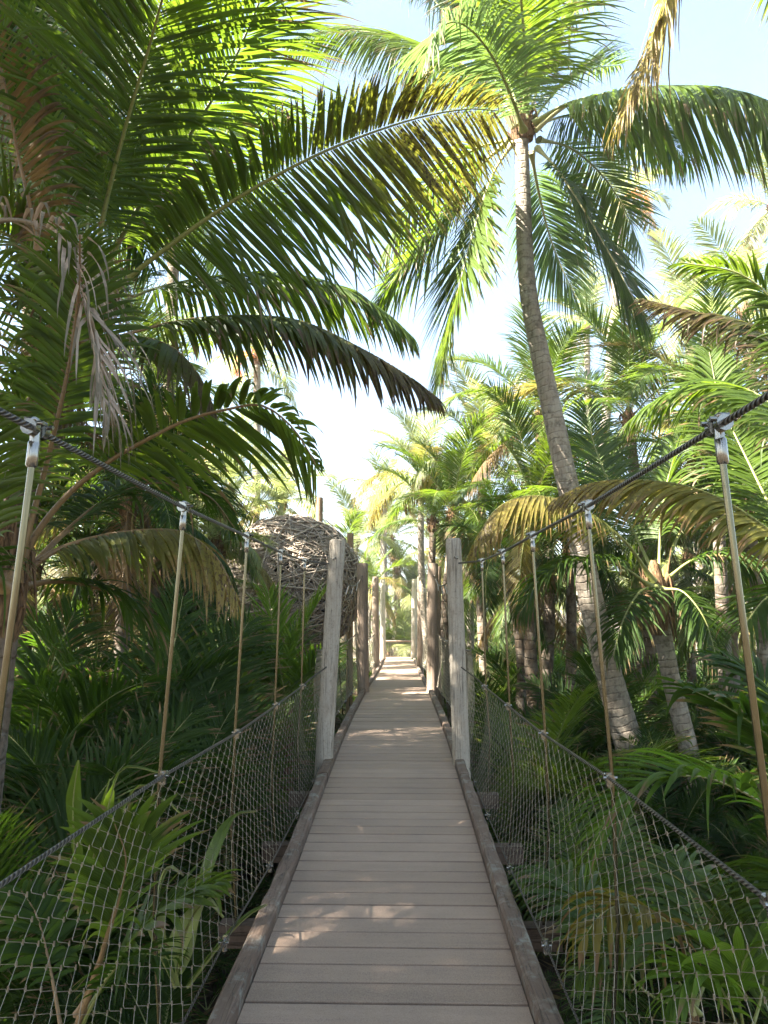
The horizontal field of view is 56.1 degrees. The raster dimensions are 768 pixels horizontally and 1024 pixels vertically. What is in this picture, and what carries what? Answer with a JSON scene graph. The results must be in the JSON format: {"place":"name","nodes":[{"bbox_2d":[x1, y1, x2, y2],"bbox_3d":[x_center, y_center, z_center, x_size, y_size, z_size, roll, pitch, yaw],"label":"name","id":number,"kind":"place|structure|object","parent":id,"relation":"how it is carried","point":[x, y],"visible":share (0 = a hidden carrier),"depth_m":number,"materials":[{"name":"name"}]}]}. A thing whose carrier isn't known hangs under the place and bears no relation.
{"place":"outdoors","nodes":[
{"label":"outdoors","id":0,"kind":"place"},
{"bbox_2d":[0,0,767,614],"label":"sky","id":1,"kind":"structure","parent":0,"point":[718,48],"materials":[{"name":"white"}]},
{"bbox_2d":[31,618,767,1023],"bbox_3d":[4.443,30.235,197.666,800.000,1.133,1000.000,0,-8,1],"label":"ground","id":2,"kind":"structure","parent":0,"point":[271,874],"depth_m":5.49,"materials":[{"name":"brown soil"}]},
{"bbox_2d":[1,460,144,688],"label":"palm tree","id":3,"kind":"object","parent":2,"relation":"on","point":[63,483],"visible":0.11,"depth_m":9.42,"materials":[{"name":"green plant"}]},
{"bbox_2d":[13,436,140,647],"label":"palm tree","id":4,"kind":"object","parent":2,"relation":"on","point":[65,574],"visible":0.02,"depth_m":13.88,"materials":[{"name":"green plant"}]},
{"bbox_2d":[0,8,177,398],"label":"palm tree","id":5,"kind":"object","parent":2,"relation":"on","point":[25,261],"depth_m":11.36,"materials":[{"name":"green plant"}]},
{"bbox_2d":[0,718,179,1023],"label":"young palm","id":6,"kind":"object","parent":2,"relation":"on","point":[13,996],"visible":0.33,"depth_m":4.29,"materials":[{"name":"green plant"}]},
{"bbox_2d":[0,0,189,294],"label":"palm tree","id":7,"kind":"object","parent":2,"relation":"on","point":[133,251],"visible":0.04,"depth_m":9.16,"materials":[{"name":"green plant"}]},
{"bbox_2d":[0,704,211,1023],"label":"young palm","id":8,"kind":"object","parent":2,"relation":"on","point":[45,753],"visible":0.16,"depth_m":4.63,"materials":[{"name":"green plant"}]},
{"bbox_2d":[1,591,218,842],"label":"young palm","id":9,"kind":"object","parent":2,"relation":"on","point":[71,711],"visible":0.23,"depth_m":5.93,"materials":[{"name":"green plant"}]},
{"bbox_2d":[0,688,225,1023],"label":"young palm","id":10,"kind":"object","parent":2,"relation":"on","point":[193,733],"visible":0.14,"depth_m":5.08,"materials":[{"name":"green plant"}]},
{"bbox_2d":[1,661,224,858],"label":"young palm","id":11,"kind":"object","parent":2,"relation":"on","point":[26,699],"visible":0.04,"depth_m":6.02,"materials":[{"name":"green plant"}]},
{"bbox_2d":[4,896,223,1023],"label":"young palm","id":12,"kind":"object","parent":2,"relation":"on","point":[168,994],"visible":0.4,"depth_m":4.36,"materials":[{"name":"green plant"}]},
{"bbox_2d":[0,193,227,686],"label":"palm tree","id":13,"kind":"object","parent":2,"relation":"on","point":[147,523],"visible":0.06,"depth_m":9.30,"materials":[{"name":"green plant"}]},
{"bbox_2d":[0,791,241,1023],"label":"palm seedling","id":14,"kind":"object","parent":2,"relation":"on","point":[212,887],"visible":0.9,"depth_m":2.50,"materials":[{"name":"green plant"}]},
{"bbox_2d":[32,458,217,683],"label":"palm tree","id":15,"kind":"object","parent":2,"relation":"on","point":[85,528],"visible":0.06,"depth_m":10.66,"materials":[{"name":"green plant"}]},
{"bbox_2d":[0,687,264,1023],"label":"young palm","id":16,"kind":"object","parent":2,"relation":"on","point":[146,781],"visible":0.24,"depth_m":5.69,"materials":[{"name":"green plant"}]},
{"bbox_2d":[31,337,239,727],"bbox_3d":[-3.267,0.990,8.803,2.869,6.312,3.280,0,-8,1],"label":"palm tree","id":17,"kind":"object","parent":2,"relation":"on","point":[167,517],"visible":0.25,"depth_m":8.94,"materials":[{"name":"green plant"}]},
{"bbox_2d":[41,428,253,675],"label":"palm tree","id":18,"kind":"object","parent":2,"relation":"on","point":[157,563],"visible":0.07,"depth_m":10.43,"materials":[{"name":"green plant"}]},
{"bbox_2d":[1,575,296,948],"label":"young palm","id":19,"kind":"object","parent":2,"relation":"on","point":[225,685],"visible":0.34,"depth_m":6.71,"materials":[{"name":"green plant"}]},
{"bbox_2d":[0,646,303,909],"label":"young palm","id":20,"kind":"object","parent":2,"relation":"on","point":[243,843],"visible":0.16,"depth_m":7.01,"materials":[{"name":"green plant"}]},
{"bbox_2d":[0,208,325,814],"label":"coconut palm","id":21,"kind":"object","parent":2,"relation":"on","point":[200,558],"visible":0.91,"depth_m":4.50,"materials":[{"name":"green plant"}]},
{"bbox_2d":[57,426,282,631],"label":"palm tree","id":22,"kind":"object","parent":2,"relation":"on","point":[265,575],"visible":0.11,"depth_m":11.81,"materials":[{"name":"green plant"}]},
{"bbox_2d":[74,240,274,651],"bbox_3d":[-4.409,0.008,13.490,4.795,9.795,4.511,0,-8,1],"label":"palm tree","id":23,"kind":"object","parent":2,"relation":"on","point":[152,317],"visible":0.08,"depth_m":13.43,"materials":[{"name":"green plant"}]},
{"bbox_2d":[134,508,265,645],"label":"palm tree","id":24,"kind":"object","parent":2,"relation":"on","point":[237,580],"visible":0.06,"depth_m":12.29,"materials":[{"name":"green plant"}]},
{"bbox_2d":[107,53,301,438],"bbox_3d":[-4.506,-2.648,15.629,5.390,15.664,5.427,0,-8,1],"label":"palm tree","id":25,"kind":"object","parent":2,"relation":"on","point":[209,265],"visible":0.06,"depth_m":16.91,"materials":[{"name":"green plant"}]},
{"bbox_2d":[145,396,306,537],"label":"palm tree","id":26,"kind":"object","parent":2,"relation":"on","point":[280,511],"visible":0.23,"depth_m":17.32,"materials":[{"name":"green plant"}]},
{"bbox_2d":[131,611,321,860],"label":"young palm","id":27,"kind":"object","parent":2,"relation":"on","point":[267,680],"visible":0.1,"depth_m":8.30,"materials":[{"name":"green plant"}]},
{"bbox_2d":[165,479,293,633],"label":"palm tree","id":28,"kind":"object","parent":2,"relation":"on","point":[217,542],"visible":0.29,"depth_m":11.66,"materials":[{"name":"green plant"}]},
{"bbox_2d":[202,308,299,524],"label":"palm tree","id":29,"kind":"object","parent":2,"relation":"on","point":[284,380],"visible":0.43,"depth_m":29.11,"materials":[{"name":"green plant"}]},
{"bbox_2d":[0,0,518,530],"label":"coconut palm","id":30,"kind":"object","parent":2,"relation":"on","point":[62,164],"visible":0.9,"depth_m":5.39,"materials":[{"name":"green plant"}]},
{"bbox_2d":[217,580,351,836],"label":"young palm","id":31,"kind":"object","parent":2,"relation":"on","point":[292,637],"visible":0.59,"depth_m":8.43,"materials":[{"name":"green plant"}]},
{"bbox_2d":[235,440,339,533],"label":"palm tree","id":32,"kind":"object","parent":2,"relation":"on","point":[294,487],"visible":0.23,"depth_m":21.40,"materials":[{"name":"green plant"}]},
{"bbox_2d":[224,497,358,734],"bbox_3d":[-1.936,2.285,14.840,3.087,5.560,3.012,0,-8,1],"label":"woven pod","id":33,"kind":"object","parent":2,"relation":"on","point":[302,536],"visible":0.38,"depth_m":13.96,"materials":[{"name":"wicker"}]},
{"bbox_2d":[294,692,318,788],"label":"young palm","id":34,"kind":"object","parent":2,"relation":"on","point":[313,720],"visible":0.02,"depth_m":11.62,"materials":[{"name":"green plant"}]},
{"bbox_2d":[293,658,345,710],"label":"young palm","id":35,"kind":"object","parent":2,"relation":"on","point":[342,683],"visible":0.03,"depth_m":16.77,"materials":[{"name":"green plant"}]},
{"bbox_2d":[333,507,367,677],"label":"palm tree","id":36,"kind":"object","parent":2,"relation":"on","point":[355,517],"visible":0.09,"depth_m":23.75,"materials":[{"name":"green plant"}]},
{"bbox_2d":[322,476,401,663],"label":"palm tree","id":37,"kind":"object","parent":2,"relation":"on","point":[342,503],"visible":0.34,"depth_m":27.02,"materials":[{"name":"green plant"}]},
{"bbox_2d":[331,446,417,652],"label":"palm tree","id":38,"kind":"object","parent":2,"relation":"on","point":[383,548],"visible":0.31,"depth_m":35.94,"materials":[{"name":"green plant"}]},
{"bbox_2d":[0,391,767,1023],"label":"footbridge","id":39,"kind":"object","parent":2,"relation":"on","point":[388,899],"visible":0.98,"depth_m":3.67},
{"bbox_2d":[2,619,767,950],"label":"palm undergrowth","id":40,"kind":"object","parent":2,"relation":"on","point":[688,809],"visible":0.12,"depth_m":7.89,"materials":[{"name":"green plant"}]},
{"bbox_2d":[359,547,413,654],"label":"palm tree","id":41,"kind":"object","parent":2,"relation":"on","point":[372,572],"visible":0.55,"depth_m":32.69,"materials":[{"name":"green plant"}]},
{"bbox_2d":[346,479,428,649],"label":"palm tree","id":42,"kind":"object","parent":2,"relation":"on","point":[389,534],"visible":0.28,"depth_m":37.92,"materials":[{"name":"green plant"}]},
{"bbox_2d":[369,610,410,654],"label":"young palm","id":43,"kind":"object","parent":2,"relation":"on","point":[389,636],"visible":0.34,"depth_m":33.15,"materials":[{"name":"green plant"}]},
{"bbox_2d":[362,529,426,651],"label":"palm tree","id":44,"kind":"object","parent":2,"relation":"on","point":[398,578],"visible":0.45,"depth_m":36.69,"materials":[{"name":"green plant"}]},
{"bbox_2d":[379,602,410,656],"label":"young palm","id":45,"kind":"object","parent":2,"relation":"on","point":[404,630],"visible":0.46,"depth_m":32.61,"materials":[{"name":"green plant"}]},
{"bbox_2d":[37,524,752,643],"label":"distant palm thicket","id":46,"kind":"object","parent":2,"relation":"on","point":[557,607],"visible":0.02,"depth_m":42.22,"materials":[{"name":"green plant"}]},
{"bbox_2d":[379,639,410,656],"bbox_3d":[0.604,5.717,29.081,1.723,1.152,0.095,0,-8,1],"label":"railing","id":47,"kind":"object","parent":2,"relation":"on","point":[393,641],"visible":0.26,"depth_m":29.12,"materials":[{"name":"wood"}]},
{"bbox_2d":[31,658,767,1023],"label":"undergrowth","id":48,"kind":"object","parent":2,"relation":"on","point":[565,1014],"visible":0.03,"depth_m":5.49,"materials":[{"name":"green plant"}]},
{"bbox_2d":[148,810,266,988],"bbox_3d":[-0.699,1.545,2.833,0.475,0.608,0.290,5,-10,-34],"label":"palm seedling","id":49,"kind":"object","parent":48,"relation":"on","point":[217,840],"visible":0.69,"depth_m":2.80,"materials":[{"name":"green plant"}]},
{"bbox_2d":[375,556,427,651],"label":"palm tree","id":50,"kind":"object","parent":2,"relation":"on","point":[408,604],"visible":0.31,"depth_m":36.50,"materials":[{"name":"green plant"}]},
{"bbox_2d":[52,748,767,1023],"bbox_3d":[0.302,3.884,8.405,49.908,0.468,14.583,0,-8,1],"label":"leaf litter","id":51,"kind":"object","parent":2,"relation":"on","point":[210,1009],"visible":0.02,"depth_m":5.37,"materials":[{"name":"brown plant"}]},
{"bbox_2d":[66,760,180,915],"bbox_3d":[-1.227,1.531,3.306,0.641,0.741,0.197,-4,-9,24],"label":"palm seedling","id":52,"kind":"object","parent":51,"relation":"on","point":[73,794],"visible":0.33,"depth_m":3.41,"materials":[{"name":"green plant"}]},
{"bbox_2d":[349,405,489,675],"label":"palm tree","id":53,"kind":"object","parent":2,"relation":"on","point":[418,426],"visible":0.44,"depth_m":22.24,"materials":[{"name":"green plant"}]},
{"bbox_2d":[363,438,498,713],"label":"palm tree","id":54,"kind":"object","parent":2,"relation":"on","point":[432,521],"visible":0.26,"depth_m":18.88,"materials":[{"name":"green plant"}]},
{"bbox_2d":[398,511,492,613],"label":"palm tree","id":55,"kind":"object","parent":2,"relation":"on","point":[426,550],"visible":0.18,"depth_m":25.46,"materials":[{"name":"green plant"}]},
{"bbox_2d":[372,403,525,727],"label":"palm tree","id":56,"kind":"object","parent":2,"relation":"on","point":[456,457],"visible":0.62,"depth_m":14.80,"materials":[{"name":"green plant"}]},
{"bbox_2d":[429,510,508,706],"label":"palm tree","id":57,"kind":"object","parent":2,"relation":"on","point":[470,610],"visible":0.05,"depth_m":18.98,"materials":[{"name":"green plant"}]},
{"bbox_2d":[402,351,546,681],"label":"palm tree","id":58,"kind":"object","parent":2,"relation":"on","point":[418,483],"visible":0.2,"depth_m":17.07,"materials":[{"name":"green plant"}]},
{"bbox_2d":[465,624,498,649],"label":"young palm","id":59,"kind":"object","parent":2,"relation":"on","point":[489,645],"visible":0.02,"depth_m":24.18,"materials":[{"name":"green plant"}]},
{"bbox_2d":[470,646,516,757],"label":"young palm","id":60,"kind":"object","parent":2,"relation":"on","point":[503,658],"visible":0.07,"depth_m":15.97,"materials":[{"name":"green plant"}]},
{"bbox_2d":[468,665,525,764],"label":"young palm","id":61,"kind":"object","parent":2,"relation":"on","point":[503,689],"visible":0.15,"depth_m":12.69,"materials":[{"name":"green plant"}]},
{"bbox_2d":[431,478,580,728],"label":"palm tree","id":62,"kind":"object","parent":2,"relation":"on","point":[519,643],"visible":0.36,"depth_m":12.56,"materials":[{"name":"green plant"}]},
{"bbox_2d":[462,496,578,662],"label":"palm tree","id":63,"kind":"object","parent":2,"relation":"on","point":[490,626],"visible":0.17,"depth_m":15.98,"materials":[{"name":"green plant"}]},
{"bbox_2d":[277,0,767,846],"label":"coconut palm","id":64,"kind":"object","parent":2,"relation":"on","point":[501,46],"visible":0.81,"depth_m":9.23,"materials":[{"name":"green plant"}]},
{"bbox_2d":[434,298,644,699],"bbox_3d":[2.926,0.363,14.117,3.955,9.158,4.158,8,-11,-43],"label":"palm tree","id":65,"kind":"object","parent":2,"relation":"on","point":[496,452],"visible":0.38,"depth_m":13.91,"materials":[{"name":"green plant"}]},
{"bbox_2d":[445,376,642,715],"bbox_3d":[2.682,1.173,11.744,3.186,6.821,2.683,7,-11,-42],"label":"palm tree","id":66,"kind":"object","parent":2,"relation":"on","point":[530,476],"visible":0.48,"depth_m":11.74,"materials":[{"name":"green plant"}]},
{"bbox_2d":[462,438,655,764],"bbox_3d":[2.938,1.715,11.893,3.230,5.774,2.733,4,-9,-28],"label":"palm tree","id":67,"kind":"object","parent":2,"relation":"on","point":[571,624],"visible":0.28,"depth_m":11.67,"materials":[{"name":"green plant"}]},
{"bbox_2d":[482,699,640,882],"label":"young palm","id":68,"kind":"object","parent":2,"relation":"on","point":[567,767],"visible":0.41,"depth_m":7.43,"materials":[{"name":"green plant"}]},
{"bbox_2d":[539,259,646,628],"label":"palm tree","id":69,"kind":"object","parent":2,"relation":"on","point":[598,287],"visible":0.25,"depth_m":35.03,"materials":[{"name":"green plant"}]},
{"bbox_2d":[523,504,663,666],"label":"palm tree","id":70,"kind":"object","parent":2,"relation":"on","point":[622,585],"visible":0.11,"depth_m":14.07,"materials":[{"name":"green plant"}]},
{"bbox_2d":[510,624,686,830],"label":"young palm","id":71,"kind":"object","parent":2,"relation":"on","point":[633,687],"visible":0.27,"depth_m":10.04,"materials":[{"name":"green plant"}]},
{"bbox_2d":[494,681,730,920],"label":"young palm","id":72,"kind":"object","parent":2,"relation":"on","point":[551,725],"visible":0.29,"depth_m":7.24,"materials":[{"name":"green plant"}]},
{"bbox_2d":[466,375,767,852],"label":"coconut palm","id":73,"kind":"object","parent":2,"relation":"on","point":[655,606],"visible":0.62,"depth_m":8.19,"materials":[{"name":"green plant"}]},
{"bbox_2d":[496,714,750,997],"bbox_3d":[2.293,2.906,6.745,2.250,1.774,3.248,0,-8,1],"label":"young palm","id":74,"kind":"object","parent":2,"relation":"on","point":[661,746],"visible":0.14,"depth_m":7.01,"materials":[{"name":"green plant"}]},
{"bbox_2d":[486,280,767,724],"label":"palm tree","id":75,"kind":"object","parent":2,"relation":"on","point":[627,415],"visible":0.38,"depth_m":13.04,"materials":[{"name":"green plant"}]},
{"bbox_2d":[581,144,673,552],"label":"palm tree","id":76,"kind":"object","parent":2,"relation":"on","point":[649,213],"visible":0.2,"depth_m":31.37,"materials":[{"name":"green plant"}]},
{"bbox_2d":[508,843,750,1023],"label":"palm seedling","id":77,"kind":"object","parent":2,"relation":"on","point":[607,947],"visible":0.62,"depth_m":3.18,"materials":[{"name":"green plant"}]},
{"bbox_2d":[523,787,767,1023],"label":"young palm","id":78,"kind":"object","parent":2,"relation":"on","point":[603,882],"visible":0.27,"depth_m":5.37,"materials":[{"name":"green plant"}]},
{"bbox_2d":[578,510,714,706],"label":"palm tree","id":79,"kind":"object","parent":2,"relation":"on","point":[683,572],"visible":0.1,"depth_m":14.48,"materials":[{"name":"green plant"}]},
{"bbox_2d":[544,249,767,651],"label":"coconut palm","id":80,"kind":"object","parent":2,"relation":"on","point":[727,395],"visible":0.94,"depth_m":6.00,"materials":[{"name":"green plant"}]},
{"bbox_2d":[559,645,767,940],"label":"young palm","id":81,"kind":"object","parent":2,"relation":"on","point":[738,723],"visible":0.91,"depth_m":2.69,"materials":[{"name":"green plant"}]},
{"bbox_2d":[588,715,752,823],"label":"young palm","id":82,"kind":"object","parent":2,"relation":"on","point":[590,729],"visible":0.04,"depth_m":9.19,"materials":[{"name":"green plant"}]},
{"bbox_2d":[587,851,767,1023],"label":"palm seedling","id":83,"kind":"object","parent":2,"relation":"on","point":[736,936],"visible":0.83,"depth_m":2.32,"materials":[{"name":"green plant"}]},
{"bbox_2d":[589,337,767,712],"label":"palm tree","id":84,"kind":"object","parent":2,"relation":"on","point":[762,653],"visible":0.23,"depth_m":10.11,"materials":[{"name":"green plant"}]},
{"bbox_2d":[593,266,767,697],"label":"palm tree","id":85,"kind":"object","parent":2,"relation":"on","point":[719,585],"visible":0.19,"depth_m":11.79,"materials":[{"name":"green plant"}]},
{"bbox_2d":[606,223,759,661],"bbox_3d":[10.697,-1.789,24.111,5.770,15.522,5.237,-6,-10,37],"label":"palm tree","id":86,"kind":"object","parent":2,"relation":"on","point":[683,286],"visible":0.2,"depth_m":24.49,"materials":[{"name":"green plant"}]},
{"bbox_2d":[601,0,767,154],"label":"coconut palm","id":87,"kind":"object","parent":2,"relation":"on","point":[667,14],"visible":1,"depth_m":7.45,"materials":[{"name":"beige plant"}]},
{"bbox_2d":[603,680,767,857],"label":"young palm","id":88,"kind":"object","parent":2,"relation":"on","point":[738,806],"visible":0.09,"depth_m":7.73,"materials":[{"name":"green plant"}]},
{"bbox_2d":[618,461,767,685],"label":"palm tree","id":89,"kind":"object","parent":2,"relation":"on","point":[692,669],"visible":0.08,"depth_m":15.46,"materials":[{"name":"green plant"}]},
{"bbox_2d":[626,504,767,697],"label":"palm tree","id":90,"kind":"object","parent":2,"relation":"on","point":[684,650],"visible":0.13,"depth_m":12.85,"materials":[{"name":"green plant"}]},
{"bbox_2d":[664,215,767,568],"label":"palm tree","id":91,"kind":"object","parent":2,"relation":"on","point":[757,253],"visible":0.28,"depth_m":20.68,"materials":[{"name":"green plant"}]},
{"bbox_2d":[673,465,767,653],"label":"palm tree","id":92,"kind":"object","parent":2,"relation":"on","point":[704,571],"visible":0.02,"depth_m":15.05,"materials":[{"name":"green plant"}]},
{"bbox_2d":[698,140,767,275],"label":"palm tree","id":93,"kind":"object","parent":2,"relation":"on","point":[753,235],"visible":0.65,"depth_m":27.65,"materials":[{"name":"green plant"}]}
]}

